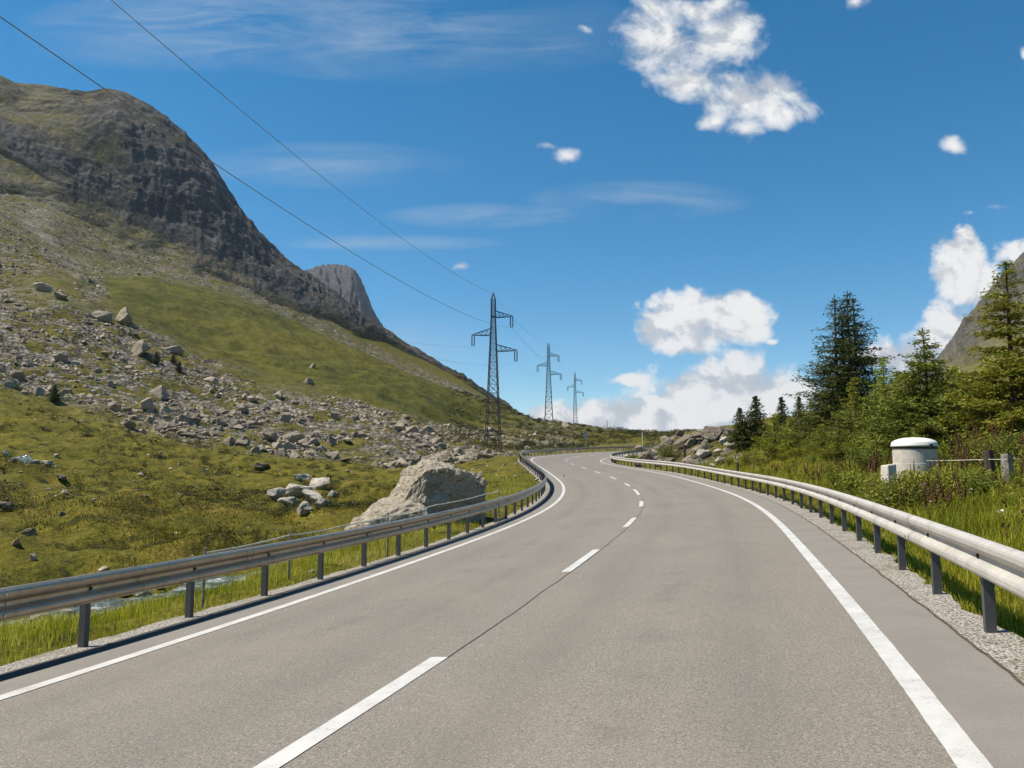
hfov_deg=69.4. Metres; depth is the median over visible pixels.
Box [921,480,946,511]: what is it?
dock plant
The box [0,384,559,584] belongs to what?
dwarf shrubs
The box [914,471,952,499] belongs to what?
shrub
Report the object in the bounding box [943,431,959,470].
dock plant
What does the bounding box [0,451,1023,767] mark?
road
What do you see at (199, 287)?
cable
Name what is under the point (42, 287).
boulder
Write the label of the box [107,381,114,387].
boulder
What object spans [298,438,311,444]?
boulder
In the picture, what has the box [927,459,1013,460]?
fence wire
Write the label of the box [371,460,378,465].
boulder
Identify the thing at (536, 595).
road seam
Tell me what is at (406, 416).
boulder
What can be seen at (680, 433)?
outcrop rock
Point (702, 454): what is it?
outcrop rock
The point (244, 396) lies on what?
boulder
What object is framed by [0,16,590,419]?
cable
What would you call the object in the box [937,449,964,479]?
dock plant
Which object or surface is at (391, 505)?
sloping boulder
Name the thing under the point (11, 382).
boulder
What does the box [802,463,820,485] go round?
dock plant
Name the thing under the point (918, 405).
spruce tree
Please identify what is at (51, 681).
edge line
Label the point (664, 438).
outcrop rock
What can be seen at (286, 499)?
boulder
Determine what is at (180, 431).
boulder
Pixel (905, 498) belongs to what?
shrub
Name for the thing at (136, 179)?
ground
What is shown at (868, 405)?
young larch
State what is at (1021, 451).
shrub
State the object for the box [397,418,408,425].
boulder
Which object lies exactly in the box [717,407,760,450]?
spruce tree
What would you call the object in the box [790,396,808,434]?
spruce tree
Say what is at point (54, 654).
gravel verge
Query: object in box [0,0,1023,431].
sky
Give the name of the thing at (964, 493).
dock plant
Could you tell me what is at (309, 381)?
boulder
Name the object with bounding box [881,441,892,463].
shrub
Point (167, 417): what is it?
boulder
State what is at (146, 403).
boulder
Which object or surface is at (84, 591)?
guardrail
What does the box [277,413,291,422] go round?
boulder
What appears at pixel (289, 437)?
boulder
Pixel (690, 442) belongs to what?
outcrop rock
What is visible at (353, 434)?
boulder
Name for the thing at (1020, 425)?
young larch
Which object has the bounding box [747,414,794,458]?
young larch
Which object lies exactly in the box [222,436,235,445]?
boulder
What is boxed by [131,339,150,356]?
boulder
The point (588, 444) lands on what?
dwarf shrubs
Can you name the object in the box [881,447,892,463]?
shrub
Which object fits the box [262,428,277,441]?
boulder
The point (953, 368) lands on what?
young larch
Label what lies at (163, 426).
boulder
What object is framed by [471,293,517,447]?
power pylon
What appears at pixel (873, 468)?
dock plant
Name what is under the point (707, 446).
outcrop rock
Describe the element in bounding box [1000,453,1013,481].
concrete post
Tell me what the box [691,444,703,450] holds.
outcrop rock
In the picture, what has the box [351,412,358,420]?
boulder
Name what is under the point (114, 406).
boulder
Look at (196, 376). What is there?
scree
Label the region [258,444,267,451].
boulder
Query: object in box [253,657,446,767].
dash
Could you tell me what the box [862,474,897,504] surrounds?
shrub
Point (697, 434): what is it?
outcrop rock
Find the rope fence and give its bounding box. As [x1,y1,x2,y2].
[201,488,499,607]
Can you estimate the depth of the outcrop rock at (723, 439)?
66.07 m
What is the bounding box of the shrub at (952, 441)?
[938,434,973,459]
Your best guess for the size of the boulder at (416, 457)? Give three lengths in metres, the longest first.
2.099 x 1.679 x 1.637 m
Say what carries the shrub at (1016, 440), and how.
on the ground at (136, 179)
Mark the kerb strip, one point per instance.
(30, 668)
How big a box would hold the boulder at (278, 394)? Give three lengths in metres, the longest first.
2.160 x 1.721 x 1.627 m
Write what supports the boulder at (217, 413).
on the ground at (136, 179)
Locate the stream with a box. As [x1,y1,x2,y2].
[0,560,290,625]
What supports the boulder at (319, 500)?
on the ground at (136, 179)
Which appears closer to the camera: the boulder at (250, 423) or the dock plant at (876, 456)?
the dock plant at (876, 456)
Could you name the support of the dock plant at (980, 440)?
on the ground at (136, 179)
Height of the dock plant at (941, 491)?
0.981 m
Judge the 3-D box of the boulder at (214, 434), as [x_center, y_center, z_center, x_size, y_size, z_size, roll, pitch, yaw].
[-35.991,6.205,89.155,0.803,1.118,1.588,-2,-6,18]
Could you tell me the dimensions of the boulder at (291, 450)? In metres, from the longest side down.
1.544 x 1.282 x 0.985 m
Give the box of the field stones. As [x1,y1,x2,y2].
[0,275,612,571]
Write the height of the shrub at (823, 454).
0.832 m
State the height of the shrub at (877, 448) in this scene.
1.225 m
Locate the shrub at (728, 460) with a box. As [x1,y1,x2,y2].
[723,457,734,465]
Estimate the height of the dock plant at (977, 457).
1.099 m
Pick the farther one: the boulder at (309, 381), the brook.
the boulder at (309, 381)
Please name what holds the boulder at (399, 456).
on the ground at (136, 179)
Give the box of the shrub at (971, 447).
[955,434,990,467]
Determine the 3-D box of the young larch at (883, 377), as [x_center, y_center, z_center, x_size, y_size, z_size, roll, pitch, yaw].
[18.917,1.030,37.320,3.127,5.074,3.071,-4,-7,32]
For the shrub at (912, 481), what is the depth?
17.74 m
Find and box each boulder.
[0,362,5,373]
[0,501,13,510]
[4,377,20,387]
[8,369,24,378]
[22,528,36,536]
[30,459,39,463]
[33,282,52,291]
[33,387,44,395]
[41,460,53,466]
[52,353,68,360]
[54,291,66,298]
[56,474,65,479]
[89,372,97,380]
[92,310,112,321]
[106,402,121,411]
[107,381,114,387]
[115,307,132,325]
[122,406,131,411]
[123,419,136,427]
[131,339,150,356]
[140,397,154,409]
[144,416,155,424]
[149,385,168,399]
[153,419,161,424]
[154,423,167,429]
[160,405,170,413]
[163,415,171,419]
[164,345,184,355]
[167,421,175,427]
[175,430,189,437]
[177,414,192,423]
[179,433,197,437]
[182,404,191,408]
[189,412,200,418]
[192,416,201,423]
[200,413,209,418]
[201,431,209,435]
[202,376,218,384]
[209,431,219,436]
[210,418,215,423]
[211,425,222,430]
[214,410,221,415]
[216,418,227,425]
[218,407,225,413]
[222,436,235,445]
[229,419,241,426]
[233,424,243,429]
[235,403,248,412]
[235,440,249,445]
[238,435,250,442]
[242,393,249,399]
[245,420,260,425]
[247,395,257,401]
[250,446,259,452]
[253,463,268,467]
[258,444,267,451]
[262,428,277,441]
[267,487,285,498]
[272,442,282,448]
[274,390,282,398]
[274,449,284,456]
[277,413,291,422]
[277,439,288,443]
[277,497,297,505]
[281,407,288,411]
[282,442,296,450]
[283,432,295,442]
[285,484,311,496]
[287,449,299,453]
[290,400,298,404]
[290,451,299,458]
[291,432,304,439]
[293,473,309,480]
[296,501,312,515]
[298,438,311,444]
[302,442,309,447]
[302,489,322,502]
[304,378,313,384]
[307,451,316,456]
[309,477,329,489]
[310,437,318,444]
[311,431,319,437]
[315,498,329,508]
[325,451,338,459]
[326,436,336,445]
[327,490,338,496]
[329,411,338,419]
[340,457,350,460]
[344,495,427,534]
[350,432,358,436]
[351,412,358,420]
[358,431,367,437]
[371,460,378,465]
[384,464,394,468]
[389,459,487,527]
[393,422,405,430]
[394,454,403,460]
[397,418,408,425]
[397,458,407,466]
[402,414,409,419]
[404,458,414,461]
[406,426,418,432]
[407,452,420,463]
[415,442,430,447]
[422,425,433,432]
[428,456,438,459]
[432,437,442,444]
[436,442,444,448]
[438,454,445,460]
[454,448,464,453]
[459,458,467,463]
[472,445,480,450]
[476,453,492,458]
[483,449,491,453]
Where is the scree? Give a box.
[0,184,576,468]
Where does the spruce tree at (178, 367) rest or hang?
on the ground at (136, 179)
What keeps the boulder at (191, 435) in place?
on the ground at (136, 179)
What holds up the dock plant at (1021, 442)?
on the ground at (136, 179)
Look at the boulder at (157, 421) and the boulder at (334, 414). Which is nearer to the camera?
the boulder at (157, 421)
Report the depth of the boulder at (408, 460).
78.55 m
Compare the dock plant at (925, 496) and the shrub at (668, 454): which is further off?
the shrub at (668, 454)
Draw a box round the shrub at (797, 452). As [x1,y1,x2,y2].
[789,448,809,457]
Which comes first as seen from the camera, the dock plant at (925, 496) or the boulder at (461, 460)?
the dock plant at (925, 496)
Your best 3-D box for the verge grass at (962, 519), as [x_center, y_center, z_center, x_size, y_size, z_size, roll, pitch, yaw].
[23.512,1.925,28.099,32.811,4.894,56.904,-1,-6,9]
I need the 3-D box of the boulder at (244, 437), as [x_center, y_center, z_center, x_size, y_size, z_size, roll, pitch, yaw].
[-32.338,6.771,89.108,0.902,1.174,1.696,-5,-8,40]
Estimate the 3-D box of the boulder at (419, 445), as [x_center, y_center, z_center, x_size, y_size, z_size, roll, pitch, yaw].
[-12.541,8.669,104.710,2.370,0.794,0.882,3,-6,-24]
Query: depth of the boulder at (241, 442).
81.88 m
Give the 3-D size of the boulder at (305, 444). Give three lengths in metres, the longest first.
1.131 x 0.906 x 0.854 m
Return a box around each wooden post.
[683,445,685,458]
[983,450,997,486]
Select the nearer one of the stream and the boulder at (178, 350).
the stream
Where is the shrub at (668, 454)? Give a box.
[652,441,681,460]
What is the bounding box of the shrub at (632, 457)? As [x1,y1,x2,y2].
[625,453,638,458]
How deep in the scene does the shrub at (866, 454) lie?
30.42 m
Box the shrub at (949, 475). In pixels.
[939,463,961,487]
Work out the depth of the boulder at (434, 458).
81.45 m
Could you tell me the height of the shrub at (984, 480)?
0.864 m
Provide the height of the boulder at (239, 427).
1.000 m
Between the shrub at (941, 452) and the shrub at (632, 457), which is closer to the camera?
the shrub at (941, 452)
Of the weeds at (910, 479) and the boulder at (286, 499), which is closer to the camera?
the weeds at (910, 479)
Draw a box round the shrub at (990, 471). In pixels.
[947,466,998,497]
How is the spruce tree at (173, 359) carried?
on the ground at (136, 179)
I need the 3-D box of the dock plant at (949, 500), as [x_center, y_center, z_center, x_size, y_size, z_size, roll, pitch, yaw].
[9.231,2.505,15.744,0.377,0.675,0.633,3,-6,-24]
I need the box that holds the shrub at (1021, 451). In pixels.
[1014,444,1023,477]
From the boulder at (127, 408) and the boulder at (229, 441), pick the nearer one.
the boulder at (229, 441)
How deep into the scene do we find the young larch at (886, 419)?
32.13 m
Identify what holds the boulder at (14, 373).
on the ground at (136, 179)
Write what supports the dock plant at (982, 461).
on the ground at (136, 179)
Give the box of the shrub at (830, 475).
[820,462,860,490]
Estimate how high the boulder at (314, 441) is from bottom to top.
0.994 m
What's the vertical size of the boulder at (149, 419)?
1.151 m
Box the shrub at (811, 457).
[805,452,818,464]
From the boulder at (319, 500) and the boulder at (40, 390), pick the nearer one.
the boulder at (319, 500)
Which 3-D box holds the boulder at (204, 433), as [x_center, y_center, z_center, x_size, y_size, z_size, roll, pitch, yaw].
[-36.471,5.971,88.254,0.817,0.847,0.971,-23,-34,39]
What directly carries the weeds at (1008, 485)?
on the ground at (136, 179)
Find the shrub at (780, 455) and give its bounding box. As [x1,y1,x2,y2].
[775,453,788,459]
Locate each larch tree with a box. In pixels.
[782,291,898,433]
[937,258,1023,453]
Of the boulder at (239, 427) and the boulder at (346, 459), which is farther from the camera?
the boulder at (239, 427)
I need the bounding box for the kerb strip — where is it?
[0,451,612,680]
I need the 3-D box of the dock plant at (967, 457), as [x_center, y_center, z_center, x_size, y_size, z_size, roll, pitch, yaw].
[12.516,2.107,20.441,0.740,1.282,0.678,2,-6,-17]
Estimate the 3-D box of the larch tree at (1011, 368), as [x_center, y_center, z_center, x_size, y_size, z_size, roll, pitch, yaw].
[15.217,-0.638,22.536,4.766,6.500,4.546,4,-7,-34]
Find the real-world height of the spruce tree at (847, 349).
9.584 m
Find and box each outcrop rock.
[635,445,644,449]
[638,449,655,459]
[660,435,673,448]
[663,457,675,461]
[673,433,694,448]
[674,430,683,435]
[681,455,694,462]
[684,438,695,447]
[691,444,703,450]
[692,431,701,439]
[695,449,711,458]
[701,426,723,441]
[702,443,713,449]
[715,456,724,463]
[719,437,728,444]
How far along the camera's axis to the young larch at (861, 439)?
33.74 m
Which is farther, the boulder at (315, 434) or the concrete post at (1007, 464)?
the boulder at (315, 434)
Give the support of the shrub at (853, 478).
on the ground at (136, 179)
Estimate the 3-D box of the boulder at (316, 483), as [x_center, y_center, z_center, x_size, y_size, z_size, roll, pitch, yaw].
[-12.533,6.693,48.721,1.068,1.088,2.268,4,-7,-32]
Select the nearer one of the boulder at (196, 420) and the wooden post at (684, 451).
the wooden post at (684, 451)
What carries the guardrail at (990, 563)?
on the gravel verge at (1004, 647)
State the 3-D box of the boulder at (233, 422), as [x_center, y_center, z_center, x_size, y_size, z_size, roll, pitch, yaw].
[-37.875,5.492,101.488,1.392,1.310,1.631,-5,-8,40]
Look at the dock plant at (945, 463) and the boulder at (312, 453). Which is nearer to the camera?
the dock plant at (945, 463)
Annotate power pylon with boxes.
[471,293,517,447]
[537,343,561,420]
[567,372,583,423]
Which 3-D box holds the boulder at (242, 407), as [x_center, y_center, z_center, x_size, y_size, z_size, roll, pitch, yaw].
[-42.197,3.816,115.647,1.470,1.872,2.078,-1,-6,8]
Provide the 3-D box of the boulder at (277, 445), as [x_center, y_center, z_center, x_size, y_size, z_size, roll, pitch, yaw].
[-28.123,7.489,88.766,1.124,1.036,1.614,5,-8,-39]
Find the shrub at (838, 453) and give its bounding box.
[827,444,853,459]
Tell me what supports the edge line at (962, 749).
on the road
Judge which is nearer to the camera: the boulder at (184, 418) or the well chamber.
the well chamber
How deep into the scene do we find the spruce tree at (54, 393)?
84.58 m
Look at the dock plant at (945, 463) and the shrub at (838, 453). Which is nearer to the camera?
the dock plant at (945, 463)
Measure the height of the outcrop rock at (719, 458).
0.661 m
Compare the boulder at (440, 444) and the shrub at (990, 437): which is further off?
the boulder at (440, 444)
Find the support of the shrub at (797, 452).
on the ground at (136, 179)
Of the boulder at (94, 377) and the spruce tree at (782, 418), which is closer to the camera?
the spruce tree at (782, 418)
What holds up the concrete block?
on the ground at (136, 179)
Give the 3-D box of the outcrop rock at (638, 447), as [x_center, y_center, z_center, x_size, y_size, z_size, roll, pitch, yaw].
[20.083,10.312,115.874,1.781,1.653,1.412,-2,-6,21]
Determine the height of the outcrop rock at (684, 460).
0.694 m
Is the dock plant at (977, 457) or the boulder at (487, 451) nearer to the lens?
the dock plant at (977, 457)
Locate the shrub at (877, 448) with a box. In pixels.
[861,439,891,462]
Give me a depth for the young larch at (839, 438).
36.29 m
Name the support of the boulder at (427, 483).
on the ground at (136, 179)
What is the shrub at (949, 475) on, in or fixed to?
on the verge grass at (962, 519)
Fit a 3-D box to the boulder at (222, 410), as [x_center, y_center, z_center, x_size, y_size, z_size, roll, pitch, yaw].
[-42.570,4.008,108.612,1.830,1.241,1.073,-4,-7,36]
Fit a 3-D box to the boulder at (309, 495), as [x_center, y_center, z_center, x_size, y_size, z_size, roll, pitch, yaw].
[-10.124,5.865,38.016,1.322,0.823,0.973,3,-14,19]
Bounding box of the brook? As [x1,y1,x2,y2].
[3,450,63,469]
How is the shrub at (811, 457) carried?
on the ground at (136, 179)
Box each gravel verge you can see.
[0,451,609,673]
[607,455,1023,682]
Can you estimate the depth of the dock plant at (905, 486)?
17.01 m
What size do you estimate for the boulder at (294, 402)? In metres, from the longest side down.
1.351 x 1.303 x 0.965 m
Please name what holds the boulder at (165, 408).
on the ground at (136, 179)
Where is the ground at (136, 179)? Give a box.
[0,75,1023,665]
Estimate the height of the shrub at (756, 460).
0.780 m
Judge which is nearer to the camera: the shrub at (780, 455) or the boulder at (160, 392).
the shrub at (780, 455)
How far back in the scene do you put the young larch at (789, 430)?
45.68 m
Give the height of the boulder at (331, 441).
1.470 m
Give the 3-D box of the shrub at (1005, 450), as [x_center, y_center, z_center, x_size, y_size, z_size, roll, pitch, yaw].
[13.186,1.847,19.882,1.972,1.250,1.692,0,-6,-2]
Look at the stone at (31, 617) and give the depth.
11.52 m
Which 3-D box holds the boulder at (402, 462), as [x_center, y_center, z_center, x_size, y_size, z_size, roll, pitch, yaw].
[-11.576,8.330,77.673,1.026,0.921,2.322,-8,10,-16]
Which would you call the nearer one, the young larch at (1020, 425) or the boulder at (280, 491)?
the young larch at (1020, 425)
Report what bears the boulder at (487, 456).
on the ground at (136, 179)
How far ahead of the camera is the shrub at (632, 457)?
82.39 m
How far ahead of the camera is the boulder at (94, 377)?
102.83 m
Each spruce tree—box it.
[47,384,62,400]
[150,351,160,363]
[170,354,177,362]
[175,361,183,370]
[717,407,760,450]
[742,396,773,445]
[767,396,802,448]
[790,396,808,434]
[845,327,996,457]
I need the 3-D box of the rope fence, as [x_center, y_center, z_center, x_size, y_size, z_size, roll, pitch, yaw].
[-2.447,3.452,17.192,0.368,1.565,13.744,-2,-6,18]
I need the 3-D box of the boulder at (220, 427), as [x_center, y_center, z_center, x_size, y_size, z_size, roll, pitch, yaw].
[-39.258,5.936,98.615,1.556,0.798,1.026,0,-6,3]
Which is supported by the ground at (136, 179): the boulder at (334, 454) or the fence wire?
the boulder at (334, 454)
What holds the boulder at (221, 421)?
on the ground at (136, 179)
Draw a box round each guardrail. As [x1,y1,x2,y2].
[0,446,654,647]
[610,449,1023,632]
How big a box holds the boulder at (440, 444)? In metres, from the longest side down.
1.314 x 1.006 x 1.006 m
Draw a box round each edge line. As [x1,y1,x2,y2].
[0,451,619,699]
[600,454,992,767]
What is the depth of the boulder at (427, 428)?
127.89 m
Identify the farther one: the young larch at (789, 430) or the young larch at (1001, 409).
the young larch at (789, 430)
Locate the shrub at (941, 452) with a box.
[937,437,962,465]
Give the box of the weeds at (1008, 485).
[723,443,1023,512]
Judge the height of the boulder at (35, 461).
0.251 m
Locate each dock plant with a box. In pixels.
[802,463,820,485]
[837,457,851,474]
[868,452,875,478]
[873,443,891,479]
[898,473,929,511]
[911,476,929,507]
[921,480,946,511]
[930,471,953,506]
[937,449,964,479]
[937,486,960,510]
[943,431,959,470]
[951,461,960,502]
[952,426,967,461]
[956,475,969,509]
[957,446,986,469]
[962,437,968,465]
[963,439,983,468]
[971,419,978,439]
[975,425,1002,454]
[989,412,1003,454]
[989,417,1014,444]
[1014,429,1023,474]
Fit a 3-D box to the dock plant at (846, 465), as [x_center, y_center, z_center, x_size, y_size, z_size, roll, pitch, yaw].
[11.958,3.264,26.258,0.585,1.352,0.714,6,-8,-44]
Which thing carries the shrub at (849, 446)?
on the ground at (136, 179)
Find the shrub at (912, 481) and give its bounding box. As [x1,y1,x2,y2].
[894,473,925,501]
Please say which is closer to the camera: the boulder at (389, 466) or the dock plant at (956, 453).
the dock plant at (956, 453)
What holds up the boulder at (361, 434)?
on the ground at (136, 179)
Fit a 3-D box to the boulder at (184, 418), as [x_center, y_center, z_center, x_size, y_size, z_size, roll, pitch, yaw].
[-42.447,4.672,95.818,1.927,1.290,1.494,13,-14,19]
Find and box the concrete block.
[881,464,896,484]
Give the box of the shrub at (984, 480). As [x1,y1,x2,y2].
[950,466,1021,499]
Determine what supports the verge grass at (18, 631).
on the ground at (136, 179)
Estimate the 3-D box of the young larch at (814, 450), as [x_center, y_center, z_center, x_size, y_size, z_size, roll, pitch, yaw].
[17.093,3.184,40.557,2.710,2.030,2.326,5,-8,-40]
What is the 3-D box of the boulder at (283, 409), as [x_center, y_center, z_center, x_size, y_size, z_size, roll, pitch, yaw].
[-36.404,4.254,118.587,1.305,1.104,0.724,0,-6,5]
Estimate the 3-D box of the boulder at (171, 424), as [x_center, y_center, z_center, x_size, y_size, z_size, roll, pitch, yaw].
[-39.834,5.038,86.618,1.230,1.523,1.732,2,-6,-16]
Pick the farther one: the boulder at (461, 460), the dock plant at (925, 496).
the boulder at (461, 460)
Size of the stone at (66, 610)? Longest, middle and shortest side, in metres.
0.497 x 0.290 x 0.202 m
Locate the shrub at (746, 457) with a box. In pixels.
[739,452,753,464]
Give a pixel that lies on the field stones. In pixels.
(33, 556)
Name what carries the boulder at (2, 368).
on the ground at (136, 179)
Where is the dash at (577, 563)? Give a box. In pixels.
[562,549,599,571]
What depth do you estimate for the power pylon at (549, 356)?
244.18 m
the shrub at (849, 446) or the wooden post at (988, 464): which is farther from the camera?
the shrub at (849, 446)
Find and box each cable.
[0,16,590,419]
[0,215,589,422]
[0,217,570,400]
[111,0,581,398]
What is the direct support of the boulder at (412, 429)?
on the ground at (136, 179)
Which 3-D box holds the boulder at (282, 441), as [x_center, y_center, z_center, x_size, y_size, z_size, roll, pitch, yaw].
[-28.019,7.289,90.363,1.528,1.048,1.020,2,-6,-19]
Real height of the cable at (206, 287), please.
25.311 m
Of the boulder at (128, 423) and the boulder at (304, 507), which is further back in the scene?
the boulder at (128, 423)
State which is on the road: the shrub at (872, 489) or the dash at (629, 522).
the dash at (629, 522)
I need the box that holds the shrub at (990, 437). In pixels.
[963,430,1008,456]
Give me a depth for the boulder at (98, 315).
146.42 m
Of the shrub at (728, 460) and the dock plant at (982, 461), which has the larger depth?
the shrub at (728, 460)
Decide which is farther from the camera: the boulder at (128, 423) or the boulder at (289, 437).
the boulder at (289, 437)
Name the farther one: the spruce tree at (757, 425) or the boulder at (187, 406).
the boulder at (187, 406)
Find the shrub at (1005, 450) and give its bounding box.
[959,430,1018,470]
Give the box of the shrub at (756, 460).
[748,456,763,466]
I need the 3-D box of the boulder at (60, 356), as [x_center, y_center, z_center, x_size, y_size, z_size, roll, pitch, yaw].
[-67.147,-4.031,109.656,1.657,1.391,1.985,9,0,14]
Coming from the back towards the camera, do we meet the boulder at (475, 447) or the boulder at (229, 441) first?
the boulder at (475, 447)
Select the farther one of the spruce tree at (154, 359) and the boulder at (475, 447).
the spruce tree at (154, 359)
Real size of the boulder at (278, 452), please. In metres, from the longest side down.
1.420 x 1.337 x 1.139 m
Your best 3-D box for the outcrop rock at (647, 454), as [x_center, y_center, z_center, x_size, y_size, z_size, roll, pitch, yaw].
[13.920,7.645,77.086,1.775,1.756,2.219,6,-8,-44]
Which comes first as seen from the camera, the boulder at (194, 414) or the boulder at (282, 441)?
the boulder at (282, 441)
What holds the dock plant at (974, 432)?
on the ground at (136, 179)
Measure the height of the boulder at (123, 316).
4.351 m
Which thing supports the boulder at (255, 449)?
on the ground at (136, 179)
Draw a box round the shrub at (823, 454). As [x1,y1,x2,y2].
[816,448,833,460]
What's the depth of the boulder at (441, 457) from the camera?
86.44 m
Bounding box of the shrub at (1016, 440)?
[993,426,1023,467]
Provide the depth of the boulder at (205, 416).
101.89 m
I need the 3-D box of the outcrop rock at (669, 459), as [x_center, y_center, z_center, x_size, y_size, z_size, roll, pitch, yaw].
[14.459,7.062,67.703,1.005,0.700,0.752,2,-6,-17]
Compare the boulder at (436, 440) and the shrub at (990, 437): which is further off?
the boulder at (436, 440)
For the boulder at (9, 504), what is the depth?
24.18 m
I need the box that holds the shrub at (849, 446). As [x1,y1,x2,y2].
[840,438,870,464]
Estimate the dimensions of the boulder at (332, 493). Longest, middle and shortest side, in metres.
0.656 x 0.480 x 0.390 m
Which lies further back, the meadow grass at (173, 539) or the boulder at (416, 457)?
the boulder at (416, 457)
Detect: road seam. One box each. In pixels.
[443,478,643,660]
[704,480,1023,685]
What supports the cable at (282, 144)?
hanging from the power pylon at (574, 406)
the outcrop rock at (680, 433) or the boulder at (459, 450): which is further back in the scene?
the boulder at (459, 450)
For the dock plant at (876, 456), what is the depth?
25.79 m
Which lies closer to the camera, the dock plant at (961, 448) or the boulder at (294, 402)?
the dock plant at (961, 448)
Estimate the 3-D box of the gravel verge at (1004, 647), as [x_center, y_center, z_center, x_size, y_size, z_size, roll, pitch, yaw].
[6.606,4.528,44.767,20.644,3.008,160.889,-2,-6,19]
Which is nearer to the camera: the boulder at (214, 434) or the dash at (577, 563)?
the dash at (577, 563)
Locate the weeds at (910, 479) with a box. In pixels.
[851,462,1012,511]
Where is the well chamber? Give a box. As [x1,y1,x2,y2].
[890,437,938,477]
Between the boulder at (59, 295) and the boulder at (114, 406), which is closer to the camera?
the boulder at (114, 406)
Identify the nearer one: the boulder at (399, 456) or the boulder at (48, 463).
the boulder at (48, 463)
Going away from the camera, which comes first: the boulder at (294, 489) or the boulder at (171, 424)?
the boulder at (294, 489)
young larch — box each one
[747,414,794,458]
[760,417,804,455]
[762,391,854,449]
[794,398,822,448]
[795,408,868,457]
[799,424,835,455]
[812,390,895,443]
[827,377,872,439]
[851,357,898,425]
[851,372,905,450]
[858,385,906,452]
[943,364,967,408]
[952,379,986,423]
[959,390,1022,442]
[1010,400,1023,436]
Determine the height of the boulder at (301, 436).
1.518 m
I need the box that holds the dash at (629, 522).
[623,518,635,526]
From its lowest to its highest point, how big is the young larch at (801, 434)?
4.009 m
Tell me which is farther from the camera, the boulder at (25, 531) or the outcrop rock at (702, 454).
the outcrop rock at (702, 454)
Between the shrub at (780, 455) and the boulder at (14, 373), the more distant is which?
the boulder at (14, 373)
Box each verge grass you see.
[0,470,538,665]
[665,444,1023,640]
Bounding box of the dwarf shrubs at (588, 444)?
[446,387,695,451]
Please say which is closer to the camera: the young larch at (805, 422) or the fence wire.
the fence wire
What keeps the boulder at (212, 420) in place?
on the ground at (136, 179)
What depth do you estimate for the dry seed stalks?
15.59 m
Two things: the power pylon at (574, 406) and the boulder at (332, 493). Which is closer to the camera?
the boulder at (332, 493)
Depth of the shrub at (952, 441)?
23.70 m
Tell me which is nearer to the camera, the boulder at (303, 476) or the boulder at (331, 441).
the boulder at (303, 476)
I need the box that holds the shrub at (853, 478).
[832,468,870,497]
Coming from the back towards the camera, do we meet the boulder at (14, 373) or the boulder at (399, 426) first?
the boulder at (399, 426)
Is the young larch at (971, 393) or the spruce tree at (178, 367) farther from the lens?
the spruce tree at (178, 367)
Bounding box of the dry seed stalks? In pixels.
[753,444,1023,544]
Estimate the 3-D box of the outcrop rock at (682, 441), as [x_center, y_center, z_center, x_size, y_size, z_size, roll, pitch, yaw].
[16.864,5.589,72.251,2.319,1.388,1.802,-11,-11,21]
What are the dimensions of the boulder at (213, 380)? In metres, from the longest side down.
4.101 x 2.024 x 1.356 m
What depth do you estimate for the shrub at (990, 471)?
17.16 m
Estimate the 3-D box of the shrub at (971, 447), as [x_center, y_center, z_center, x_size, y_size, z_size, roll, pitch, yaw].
[13.195,1.969,21.138,1.024,1.108,1.081,-5,-7,38]
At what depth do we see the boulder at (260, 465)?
63.83 m
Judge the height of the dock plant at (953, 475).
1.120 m
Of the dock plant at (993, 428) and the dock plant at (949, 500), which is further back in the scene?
the dock plant at (993, 428)
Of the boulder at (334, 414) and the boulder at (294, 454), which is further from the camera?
the boulder at (334, 414)
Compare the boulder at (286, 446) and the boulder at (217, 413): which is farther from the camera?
the boulder at (217, 413)
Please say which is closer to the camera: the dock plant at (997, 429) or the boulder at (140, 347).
the dock plant at (997, 429)
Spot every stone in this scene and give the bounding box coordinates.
[28,613,50,621]
[57,608,74,615]
[135,591,150,596]
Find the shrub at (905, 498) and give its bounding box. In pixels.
[854,475,930,511]
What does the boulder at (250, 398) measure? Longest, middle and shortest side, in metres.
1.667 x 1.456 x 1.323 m
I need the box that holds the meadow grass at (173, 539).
[0,450,393,587]
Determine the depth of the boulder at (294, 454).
81.72 m
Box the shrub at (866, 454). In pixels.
[841,443,887,470]
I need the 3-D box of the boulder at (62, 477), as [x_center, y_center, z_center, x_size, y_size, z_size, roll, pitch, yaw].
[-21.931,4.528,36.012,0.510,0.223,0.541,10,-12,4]
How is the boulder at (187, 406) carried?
on the ground at (136, 179)
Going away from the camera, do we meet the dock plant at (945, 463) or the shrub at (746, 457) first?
the dock plant at (945, 463)
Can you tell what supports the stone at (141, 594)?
in the stream
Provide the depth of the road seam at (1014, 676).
6.43 m
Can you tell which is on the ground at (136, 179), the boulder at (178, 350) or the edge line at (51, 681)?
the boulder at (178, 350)
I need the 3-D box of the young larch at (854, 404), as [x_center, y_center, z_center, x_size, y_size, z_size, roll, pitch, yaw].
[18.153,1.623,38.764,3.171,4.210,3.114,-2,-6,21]
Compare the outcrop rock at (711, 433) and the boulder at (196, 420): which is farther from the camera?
the boulder at (196, 420)
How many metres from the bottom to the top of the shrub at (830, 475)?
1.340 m
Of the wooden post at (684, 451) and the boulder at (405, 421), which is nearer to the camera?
the wooden post at (684, 451)

